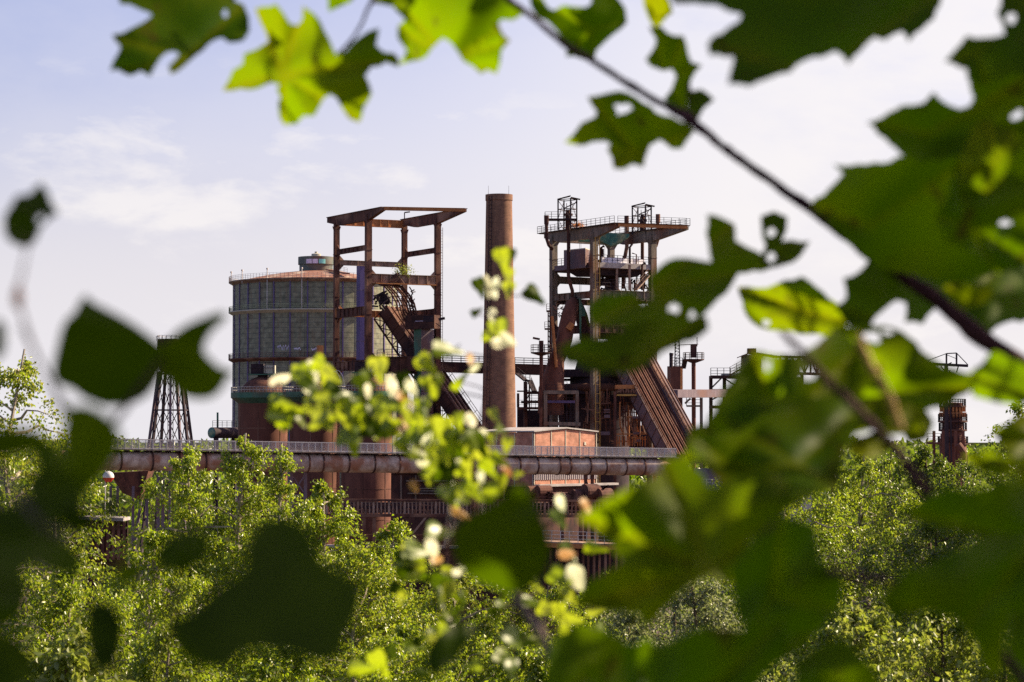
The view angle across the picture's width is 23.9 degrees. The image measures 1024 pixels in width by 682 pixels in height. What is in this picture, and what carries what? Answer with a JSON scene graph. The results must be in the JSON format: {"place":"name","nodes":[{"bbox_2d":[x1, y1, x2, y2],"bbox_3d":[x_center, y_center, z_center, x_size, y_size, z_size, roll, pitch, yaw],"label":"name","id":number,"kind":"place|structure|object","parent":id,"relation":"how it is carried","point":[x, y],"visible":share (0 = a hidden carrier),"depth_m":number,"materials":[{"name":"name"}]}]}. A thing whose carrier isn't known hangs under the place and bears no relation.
{"place":"outdoors","nodes":[
{"label":"outdoors","id":0,"kind":"place"},
{"bbox_2d":[65,506,130,608],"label":"steel deck","id":1,"kind":"structure","parent":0,"point":[117,529],"depth_m":271.58,"materials":[{"name":"metal"}]},
{"bbox_2d":[0,183,234,681],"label":"leafy twig","id":2,"kind":"object","parent":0,"point":[104,356],"visible":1,"depth_m":1.10,"materials":[{"name":"green plant"}]},
{"bbox_2d":[134,335,208,583],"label":"water tower","id":3,"kind":"structure","parent":0,"point":[155,414],"depth_m":418.39,"materials":[{"name":"metal"}]},
{"bbox_2d":[170,516,361,681],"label":"leafy twig","id":4,"kind":"object","parent":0,"point":[288,589],"visible":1,"depth_m":1.06,"materials":[{"name":"green plant"}]},
{"bbox_2d":[266,340,547,634],"bbox_3d":[-0.142,0.206,3.291,0.387,0.406,0.289,0,-2,0],"label":"hawthorn spray","id":5,"kind":"object","parent":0,"point":[446,443],"visible":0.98,"depth_m":3.24,"materials":[{"name":"green plant"}]},
{"bbox_2d":[470,247,544,475],"bbox_3d":[-0.006,0.026,3.300,0.105,0.316,0.266,0,-2,0],"label":"hawthorn spray","id":6,"kind":"object","parent":5,"relation":"attached to","point":[504,257],"visible":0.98,"depth_m":3.31,"materials":[{"name":"green plant"}]},
{"bbox_2d":[391,473,504,544],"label":"bunker house","id":7,"kind":"structure","parent":0,"point":[400,488],"depth_m":296.85,"materials":[{"name":"paint"}]},
{"bbox_2d":[2,548,952,645],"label":"yard","id":8,"kind":"structure","parent":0,"point":[166,589],"depth_m":374.63,"materials":[{"name":"green plant"}]},
{"bbox_2d":[103,471,113,497],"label":"signal lamp","id":9,"kind":"object","parent":8,"relation":"on","point":[108,476],"visible":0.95,"depth_m":274.19,"materials":[{"name":"white"}]},
{"bbox_2d":[109,471,153,590],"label":"hopper bin","id":10,"kind":"object","parent":8,"relation":"on","point":[129,483],"visible":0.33,"depth_m":297.78,"materials":[{"name":"brown metal"}]},
{"bbox_2d":[208,412,237,544],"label":"gas vessel","id":11,"kind":"object","parent":8,"relation":"on","point":[218,432],"visible":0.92,"depth_m":340.52,"materials":[{"name":"metal"}]},
{"bbox_2d":[231,362,292,564],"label":"hot stove","id":12,"kind":"object","parent":8,"relation":"on","point":[251,397],"visible":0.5,"depth_m":324.83,"materials":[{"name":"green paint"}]},
{"bbox_2d":[282,345,344,550],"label":"hot stove","id":13,"kind":"object","parent":8,"relation":"on","point":[299,432],"visible":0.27,"depth_m":320.27,"materials":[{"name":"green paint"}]},
{"bbox_2d":[228,251,400,537],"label":"gasometer","id":14,"kind":"object","parent":8,"relation":"on","point":[283,322],"visible":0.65,"depth_m":471.74,"materials":[{"name":"paint"}]},
{"bbox_2d":[339,360,399,544],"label":"hot stove","id":15,"kind":"object","parent":8,"relation":"on","point":[369,485],"visible":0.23,"depth_m":315.44,"materials":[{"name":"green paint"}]},
{"bbox_2d":[109,450,662,576],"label":"gas pipe","id":16,"kind":"object","parent":8,"relation":"on","point":[319,463],"visible":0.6,"depth_m":276.12,"materials":[{"name":"brown metal"}]},
{"bbox_2d":[119,439,675,459],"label":"pipe walkway","id":17,"kind":"structure","parent":16,"relation":"on","point":[394,453],"depth_m":276.59,"materials":[{"name":"paint"}]},
{"bbox_2d":[326,207,467,447],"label":"steel tower","id":18,"kind":"structure","parent":8,"relation":"on","point":[425,325],"depth_m":342.12,"materials":[{"name":"metal"}]},
{"bbox_2d":[356,266,364,373],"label":"stair tower","id":19,"kind":"structure","parent":18,"relation":"attached to","point":[360,285],"depth_m":461.71,"materials":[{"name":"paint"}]},
{"bbox_2d":[392,263,415,277],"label":"ledge shrub","id":20,"kind":"object","parent":18,"relation":"on","point":[404,271],"visible":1,"depth_m":340.73,"materials":[{"name":"green plant"}]},
{"bbox_2d":[373,303,481,429],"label":"skip bridge","id":21,"kind":"structure","parent":18,"relation":"attached to","point":[451,403],"depth_m":344.67,"materials":[{"name":"brown metal"}]},
{"bbox_2d":[326,534,531,679],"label":"yard shed","id":22,"kind":"structure","parent":8,"relation":"on","point":[421,539],"depth_m":249.86,"materials":[{"name":"concrete"}]},
{"bbox_2d":[326,484,613,674],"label":"ore bridge","id":23,"kind":"structure","parent":8,"relation":"on","point":[597,494],"depth_m":248.47,"materials":[{"name":"metal"}]},
{"bbox_2d":[441,355,547,374],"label":"footbridge","id":24,"kind":"object","parent":8,"relation":"on","point":[530,369],"visible":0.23,"depth_m":367.03,"materials":[{"name":"metal"}]},
{"bbox_2d":[482,186,515,429],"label":"chimney","id":25,"kind":"object","parent":8,"relation":"on","point":[501,398],"visible":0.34,"depth_m":331.81,"materials":[{"name":"brick"}]},
{"bbox_2d":[515,367,536,406],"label":"outside stair","id":26,"kind":"object","parent":8,"relation":"on","point":[532,387],"visible":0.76,"depth_m":363.74,"materials":[{"name":"metal"}]},
{"bbox_2d":[531,337,551,426],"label":"lamp tower","id":27,"kind":"structure","parent":8,"relation":"on","point":[541,352],"depth_m":344.78,"materials":[{"name":"brown metal"}]},
{"bbox_2d":[485,427,618,541],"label":"brick hall","id":28,"kind":"structure","parent":8,"relation":"on","point":[550,436],"depth_m":303.30,"materials":[{"name":"brick"}]},
{"bbox_2d":[517,195,689,541],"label":"blast furnace","id":29,"kind":"object","parent":8,"relation":"on","point":[591,400],"visible":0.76,"depth_m":350.82,"materials":[{"name":"paint"}]},
{"bbox_2d":[571,220,583,227],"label":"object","id":30,"kind":"object","parent":29,"relation":"on","point":[578,223],"visible":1,"depth_m":351.98,"materials":[{"name":"green plant"}]},
{"bbox_2d":[615,359,697,464],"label":"skip bridge","id":31,"kind":"structure","parent":29,"relation":"attached to","point":[661,413],"depth_m":344.29,"materials":[{"name":"brown metal"}]},
{"bbox_2d":[667,345,682,456],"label":"scrubber tower","id":32,"kind":"structure","parent":8,"relation":"on","point":[674,376],"depth_m":406.95,"materials":[{"name":"metal"}]},
{"bbox_2d":[682,344,703,585],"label":"lamp tower","id":33,"kind":"structure","parent":8,"relation":"on","point":[693,352],"depth_m":409.72,"materials":[{"name":"metal"}]},
{"bbox_2d":[673,389,722,467],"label":"conveyor bridge","id":34,"kind":"structure","parent":8,"relation":"on","point":[701,394],"depth_m":403.90,"materials":[{"name":"paint"}]},
{"bbox_2d":[696,468,731,624],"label":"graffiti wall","id":35,"kind":"structure","parent":8,"relation":"on","point":[708,476],"depth_m":289.58,"materials":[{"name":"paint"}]},
{"bbox_2d":[709,348,833,523],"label":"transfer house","id":36,"kind":"structure","parent":8,"relation":"on","point":[724,376],"depth_m":429.77,"materials":[{"name":"metal"}]},
{"bbox_2d":[790,495,811,650],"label":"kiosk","id":37,"kind":"object","parent":8,"relation":"on","point":[807,507],"depth_m":279.46,"materials":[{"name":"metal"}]},
{"bbox_2d":[926,399,967,486],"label":"round furnace","id":38,"kind":"object","parent":8,"relation":"on","point":[959,420],"visible":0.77,"depth_m":477.11,"materials":[{"name":"metal"}]},
{"bbox_2d":[935,352,967,538],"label":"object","id":39,"kind":"object","parent":8,"relation":"on","point":[947,410],"visible":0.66,"depth_m":449.57,"materials":[{"name":"metal"}]},
{"bbox_2d":[348,494,608,681],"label":"hawthorn spray","id":40,"kind":"object","parent":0,"point":[408,568],"visible":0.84,"depth_m":3.29,"materials":[{"name":"green plant"}]},
{"bbox_2d":[425,485,550,674],"bbox_3d":[-0.002,0.198,1.752,0.086,0.197,0.499,0,-2,4],"label":"leafy twig","id":41,"kind":"object","parent":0,"point":[503,543],"visible":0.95,"depth_m":1.56,"materials":[{"name":"green plant"}]},
{"bbox_2d":[0,443,999,547],"bbox_3d":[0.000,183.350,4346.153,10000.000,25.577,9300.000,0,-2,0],"label":"ground","id":42,"kind":"structure","parent":0,"point":[151,523],"depth_m":749.83,"materials":[{"name":"green plant"}]},
{"bbox_2d":[3,527,114,645],"bbox_3d":[-12.781,12.752,61.386,7.263,17.356,7.462,-1,-3,30],"label":"scrub tree","id":43,"kind":"object","parent":42,"relation":"on","point":[42,586],"visible":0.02,"depth_m":62.30,"materials":[{"name":"green plant"}]},
{"bbox_2d":[1,481,137,662],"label":"birch tree","id":44,"kind":"object","parent":42,"relation":"on","point":[70,540],"visible":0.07,"depth_m":39.86,"materials":[{"name":"green plant"}]},
{"bbox_2d":[0,349,138,680],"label":"birch tree","id":45,"kind":"object","parent":42,"relation":"on","point":[25,372],"visible":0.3,"depth_m":41.96,"materials":[{"name":"green plant"}]},
{"bbox_2d":[24,616,134,681],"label":"sycamore shrub","id":46,"kind":"object","parent":42,"relation":"on","point":[68,660],"visible":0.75,"depth_m":21.77,"materials":[{"name":"green plant"}]},
{"bbox_2d":[4,568,165,681],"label":"birch tree","id":47,"kind":"object","parent":42,"relation":"on","point":[62,612],"visible":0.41,"depth_m":32.65,"materials":[{"name":"green plant"}]},
{"bbox_2d":[21,574,178,654],"bbox_3d":[-9.465,13.246,59.096,6.973,15.078,9.113,0,-2,0],"label":"scrub tree","id":48,"kind":"object","parent":42,"relation":"on","point":[39,621],"visible":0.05,"depth_m":59.41,"materials":[{"name":"green plant"}]},
{"bbox_2d":[41,527,240,681],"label":"birch tree","id":49,"kind":"object","parent":42,"relation":"on","point":[157,600],"visible":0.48,"depth_m":37.65,"materials":[{"name":"green plant"}]},
{"bbox_2d":[91,443,254,681],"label":"birch tree","id":50,"kind":"object","parent":42,"relation":"on","point":[189,491],"visible":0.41,"depth_m":44.84,"materials":[{"name":"green plant"}]},
{"bbox_2d":[120,616,265,681],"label":"birch tree","id":51,"kind":"object","parent":42,"relation":"on","point":[143,666],"visible":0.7,"depth_m":27.79,"materials":[{"name":"green plant"}]},
{"bbox_2d":[144,433,292,680],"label":"birch tree","id":52,"kind":"object","parent":42,"relation":"on","point":[236,467],"visible":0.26,"depth_m":45.92,"materials":[{"name":"green plant"}]},
{"bbox_2d":[138,539,378,679],"bbox_3d":[-6.862,13.171,63.328,8.015,16.274,9.580,-1,-2,25],"label":"scrub tree","id":53,"kind":"object","parent":42,"relation":"on","point":[209,565],"visible":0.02,"depth_m":63.19,"materials":[{"name":"green plant"}]},
{"bbox_2d":[205,651,332,681],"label":"birch tree","id":54,"kind":"object","parent":42,"relation":"on","point":[274,668],"visible":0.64,"depth_m":28.75,"materials":[{"name":"green plant"}]},
{"bbox_2d":[243,442,311,672],"bbox_3d":[-4.329,9.564,44.735,2.077,15.358,2.135,2,-3,-39],"label":"birch tree","id":55,"kind":"object","parent":42,"relation":"on","point":[278,484],"visible":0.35,"depth_m":45.06,"materials":[{"name":"green plant"}]},
{"bbox_2d":[194,513,369,681],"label":"birch tree","id":56,"kind":"object","parent":42,"relation":"on","point":[223,572],"visible":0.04,"depth_m":43.02,"materials":[{"name":"green plant"}]},
{"bbox_2d":[254,479,407,681],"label":"birch tree","id":57,"kind":"object","parent":42,"relation":"on","point":[315,511],"visible":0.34,"depth_m":43.71,"materials":[{"name":"green plant"}]},
{"bbox_2d":[255,543,430,681],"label":"birch tree","id":58,"kind":"object","parent":42,"relation":"on","point":[369,575],"visible":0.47,"depth_m":41.75,"materials":[{"name":"green plant"}]},
{"bbox_2d":[315,592,419,681],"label":"scrub tree","id":59,"kind":"object","parent":42,"relation":"on","point":[378,620],"visible":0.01,"depth_m":60.91,"materials":[{"name":"green plant"}]},
{"bbox_2d":[337,514,438,681],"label":"birch tree","id":60,"kind":"object","parent":42,"relation":"on","point":[394,527],"visible":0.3,"depth_m":43.70,"materials":[{"name":"green plant"}]},
{"bbox_2d":[317,620,479,681],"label":"birch tree","id":61,"kind":"object","parent":42,"relation":"on","point":[401,632],"visible":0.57,"depth_m":29.75,"materials":[{"name":"green plant"}]},
{"bbox_2d":[366,568,559,681],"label":"birch tree","id":62,"kind":"object","parent":42,"relation":"on","point":[450,602],"visible":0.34,"depth_m":39.56,"materials":[{"name":"green plant"}]},
{"bbox_2d":[389,596,547,681],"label":"scrub tree","id":63,"kind":"object","parent":42,"relation":"on","point":[468,613],"visible":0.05,"depth_m":59.33,"materials":[{"name":"green plant"}]},
{"bbox_2d":[0,435,1018,530],"bbox_3d":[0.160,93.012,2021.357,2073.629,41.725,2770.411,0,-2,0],"label":"wood","id":64,"kind":"object","parent":42,"relation":"on","point":[636,480],"visible":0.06,"depth_m":854.77,"materials":[{"name":"green plant"}]},
{"bbox_2d":[476,632,547,681],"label":"birch tree","id":65,"kind":"object","parent":42,"relation":"on","point":[527,659],"visible":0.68,"depth_m":27.81,"materials":[{"name":"green plant"}]},
{"bbox_2d":[448,583,628,681],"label":"birch tree","id":66,"kind":"object","parent":42,"relation":"on","point":[484,644],"visible":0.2,"depth_m":39.69,"materials":[{"name":"green plant"}]},
{"bbox_2d":[478,593,672,678],"bbox_3d":[2.175,13.131,59.057,7.420,13.873,7.949,-2,-3,40],"label":"scrub tree","id":67,"kind":"object","parent":42,"relation":"on","point":[595,618],"visible":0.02,"depth_m":59.69,"materials":[{"name":"green plant"}]},
{"bbox_2d":[600,612,673,644],"bbox_3d":[1.506,8.109,31.521,2.172,9.440,2.305,2,-3,-42],"label":"willow shrub","id":68,"kind":"object","parent":42,"relation":"on","point":[626,620],"visible":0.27,"depth_m":31.74,"materials":[{"name":"green plant"}]},
{"bbox_2d":[584,567,774,681],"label":"alder tree","id":69,"kind":"object","parent":42,"relation":"on","point":[674,617],"visible":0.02,"depth_m":51.77,"materials":[{"name":"green plant"}]},
{"bbox_2d":[616,576,793,681],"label":"willow shrub","id":70,"kind":"object","parent":42,"relation":"on","point":[692,601],"visible":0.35,"depth_m":30.89,"materials":[{"name":"green plant"}]},
{"bbox_2d":[640,625,794,681],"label":"willow shrub","id":71,"kind":"object","parent":42,"relation":"on","point":[793,673],"visible":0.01,"depth_m":26.87,"materials":[{"name":"green plant"}]},
{"bbox_2d":[633,538,857,666],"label":"scrub tree","id":72,"kind":"object","parent":42,"relation":"on","point":[726,605],"depth_m":75.34,"materials":[{"name":"green plant"}]},
{"bbox_2d":[666,479,866,665],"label":"scrub tree","id":73,"kind":"object","parent":42,"relation":"on","point":[797,506],"visible":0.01,"depth_m":109.40,"materials":[{"name":"green plant"}]},
{"bbox_2d":[655,516,920,681],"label":"alder tree","id":74,"kind":"object","parent":42,"relation":"on","point":[825,540],"visible":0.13,"depth_m":49.71,"materials":[{"name":"green plant"}]},
{"bbox_2d":[657,481,947,681],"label":"birch tree","id":75,"kind":"object","parent":42,"relation":"on","point":[805,515],"visible":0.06,"depth_m":57.72,"materials":[{"name":"green plant"}]},
{"bbox_2d":[762,597,935,681],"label":"sycamore shrub","id":76,"kind":"object","parent":42,"relation":"on","point":[848,625],"visible":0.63,"depth_m":24.80,"materials":[{"name":"green plant"}]},
{"bbox_2d":[777,456,937,681],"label":"birch tree","id":77,"kind":"object","parent":42,"relation":"on","point":[867,466],"visible":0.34,"depth_m":59.51,"materials":[{"name":"green plant"}]},
{"bbox_2d":[764,522,1006,681],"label":"alder tree","id":78,"kind":"object","parent":42,"relation":"on","point":[911,551],"visible":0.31,"depth_m":47.48,"materials":[{"name":"green plant"}]},
{"bbox_2d":[815,453,960,662],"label":"scrub tree","id":79,"kind":"object","parent":42,"relation":"on","point":[881,469],"visible":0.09,"depth_m":104.53,"materials":[{"name":"green plant"}]},
{"bbox_2d":[817,478,967,641],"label":"scrub tree","id":80,"kind":"object","parent":42,"relation":"on","point":[890,486],"visible":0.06,"depth_m":79.64,"materials":[{"name":"green plant"}]},
{"bbox_2d":[832,442,1001,681],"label":"alder tree","id":81,"kind":"object","parent":42,"relation":"on","point":[923,456],"visible":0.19,"depth_m":62.98,"materials":[{"name":"green plant"}]},
{"bbox_2d":[849,473,1009,658],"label":"scrub tree","id":82,"kind":"object","parent":42,"relation":"on","point":[990,480],"visible":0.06,"depth_m":77.92,"materials":[{"name":"green plant"}]},
{"bbox_2d":[877,458,994,635],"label":"scrub tree","id":83,"kind":"object","parent":42,"relation":"on","point":[972,472],"visible":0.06,"depth_m":111.28,"materials":[{"name":"green plant"}]},
{"bbox_2d":[873,612,1007,681],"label":"sycamore shrub","id":84,"kind":"object","parent":42,"relation":"on","point":[932,623],"visible":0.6,"depth_m":25.69,"materials":[{"name":"green plant"}]},
{"bbox_2d":[954,643,1010,681],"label":"sycamore shrub","id":85,"kind":"object","parent":42,"relation":"on","point":[978,675],"visible":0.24,"depth_m":23.92,"materials":[{"name":"green plant"}]},
{"bbox_2d":[976,444,1007,454],"bbox_3d":[13.188,8.385,49.020,7.305,18.799,7.343,0,-2,0],"label":"scrub tree","id":86,"kind":"object","parent":42,"relation":"on","point":[980,446],"visible":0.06,"depth_m":50.22,"materials":[{"name":"green plant"}]},
{"bbox_2d":[980,404,1023,681],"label":"alder tree","id":87,"kind":"object","parent":42,"relation":"on","point":[1017,409],"visible":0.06,"depth_m":55.05,"materials":[{"name":"green plant"}]},
{"bbox_3d":[2.651,-1.172,3.011,4.214,6.426,3.371,0,-2,0],"label":"maple tree","id":88,"kind":"object","parent":42,"relation":"on","visible":0},
{"bbox_2d":[394,0,1023,363],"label":"maple branch","id":89,"kind":"object","parent":88,"relation":"attached to","point":[921,230],"visible":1,"depth_m":2.22,"materials":[{"name":"green plant"}]},
{"bbox_2d":[110,0,415,124],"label":"maple branch","id":90,"kind":"object","parent":89,"relation":"attached to","point":[305,66],"visible":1,"depth_m":2.53,"materials":[{"name":"green plant"}]},
{"bbox_2d":[558,211,1023,628],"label":"maple branch","id":91,"kind":"object","parent":88,"relation":"attached to","point":[765,447],"visible":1,"depth_m":1.91,"materials":[{"name":"green plant"}]},
{"bbox_2d":[544,452,1023,681],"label":"maple branch","id":92,"kind":"object","parent":91,"relation":"attached to","point":[787,582],"visible":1,"depth_m":1.54,"materials":[{"name":"green plant"}]},
{"bbox_2d":[0,0,1023,442],"label":"sky","id":93,"kind":"structure","parent":0,"point":[162,185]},
{"bbox_2d":[538,530,622,637],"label":"loading platform","id":94,"kind":"structure","parent":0,"point":[590,564],"depth_m":244.98,"materials":[{"name":"metal"}]}
]}

